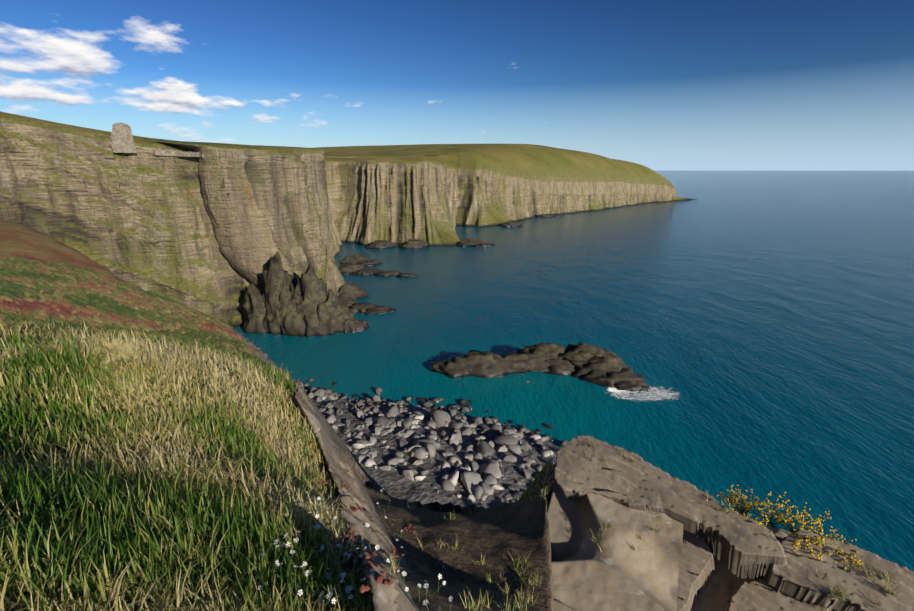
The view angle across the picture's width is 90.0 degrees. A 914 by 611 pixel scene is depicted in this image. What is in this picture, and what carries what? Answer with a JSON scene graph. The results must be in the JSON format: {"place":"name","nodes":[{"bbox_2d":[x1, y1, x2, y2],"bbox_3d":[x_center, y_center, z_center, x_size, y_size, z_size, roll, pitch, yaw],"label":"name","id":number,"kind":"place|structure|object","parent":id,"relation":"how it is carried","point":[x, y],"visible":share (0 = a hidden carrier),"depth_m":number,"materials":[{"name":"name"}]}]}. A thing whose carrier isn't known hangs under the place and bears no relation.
{"place":"outdoors","nodes":[
{"label":"outdoors","id":0,"kind":"place"},
{"bbox_2d":[0,220,616,610],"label":"ground","id":1,"kind":"structure","parent":0,"point":[497,536],"depth_m":5.09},
{"bbox_2d":[0,255,305,392],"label":"grassy slope","id":2,"kind":"structure","parent":1,"relation":"on","point":[39,292],"depth_m":12.48,"materials":[{"name":"green plant"}]},
{"bbox_2d":[0,317,555,610],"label":"grass","id":3,"kind":"structure","parent":1,"relation":"on","point":[31,507],"depth_m":2.74,"materials":[{"name":"green plant"}]},
{"bbox_2d":[237,489,452,610],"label":"wildflowers","id":4,"kind":"object","parent":1,"relation":"on","point":[347,588],"visible":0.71,"depth_m":2.37,"materials":[{"name":"white plant"}]},
{"bbox_2d":[249,382,682,610],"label":"rock face","id":5,"kind":"object","parent":1,"relation":"on","point":[619,574],"visible":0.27,"depth_m":5.15,"materials":[{"name":"stone"}]},
{"bbox_2d":[554,435,913,610],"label":"rock outcrop","id":6,"kind":"object","parent":1,"relation":"on","point":[733,561],"visible":0.58,"depth_m":5.05,"materials":[{"name":"stone"}]},
{"bbox_2d":[717,484,863,569],"bbox_3d":[3.724,2.355,4.832,0.820,0.544,1.843,-12,21,-36],"label":"gorse bush","id":7,"kind":"object","parent":6,"relation":"on","point":[765,519],"visible":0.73,"depth_m":5.03,"materials":[{"name":"yellow plant"}]},
{"bbox_2d":[0,112,696,326],"bbox_3d":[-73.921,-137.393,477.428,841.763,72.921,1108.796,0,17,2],"label":"cliff terrain","id":8,"kind":"structure","parent":0,"point":[209,234],"depth_m":119.78,"materials":[{"name":"beige stone"}]},
{"bbox_2d":[110,123,136,152],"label":"ruined tower","id":9,"kind":"structure","parent":8,"relation":"on","point":[121,139],"depth_m":104.71,"materials":[{"name":"beige stone"}]},
{"bbox_2d":[154,149,245,158],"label":"ruin walls","id":10,"kind":"structure","parent":8,"relation":"on","point":[165,152],"depth_m":111.20,"materials":[{"name":"beige stone"}]},
{"bbox_2d":[161,147,244,158],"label":"clifftop fence","id":11,"kind":"object","parent":8,"relation":"on","point":[206,153],"visible":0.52,"depth_m":111.52,"materials":[{"name":"grey wood"}]},
{"bbox_2d":[220,320,559,507],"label":"pebble beach","id":12,"kind":"structure","parent":0,"point":[393,483],"depth_m":61.87,"materials":[{"name":"grey stone"}]},
{"bbox_2d":[292,378,568,507],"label":"beach boulders","id":13,"kind":"object","parent":12,"relation":"on","point":[476,486],"visible":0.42,"depth_m":66.08,"materials":[{"name":"stone"}]},
{"bbox_2d":[0,0,913,170],"label":"sky","id":14,"kind":"structure","parent":0,"point":[692,85],"materials":[{"name":"blue"}]},
{"bbox_2d":[233,170,913,570],"bbox_3d":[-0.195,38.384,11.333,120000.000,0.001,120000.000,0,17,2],"label":"sea","id":15,"kind":"structure","parent":0,"point":[761,324],"depth_m":116.76,"materials":[{"name":"liquid"}]},
{"bbox_2d":[243,214,555,337],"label":"sea rocks","id":16,"kind":"object","parent":15,"relation":"on","point":[283,302],"visible":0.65,"depth_m":115.76,"materials":[{"name":"grey stone"}]},
{"bbox_2d":[431,341,650,390],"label":"islet rock","id":17,"kind":"object","parent":15,"relation":"on","point":[593,364],"visible":0.94,"depth_m":92.71,"materials":[{"name":"brown stone"}]},
{"bbox_2d":[527,381,679,401],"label":"surf foam","id":18,"kind":"object","parent":15,"relation":"on","point":[616,392],"depth_m":84.95,"materials":[{"name":"white liquid"}]},
{"bbox_2d":[316,436,903,610],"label":"crack grass","id":19,"kind":"structure","parent":0,"point":[381,578],"depth_m":4.30,"materials":[{"name":"green plant"}]}
]}

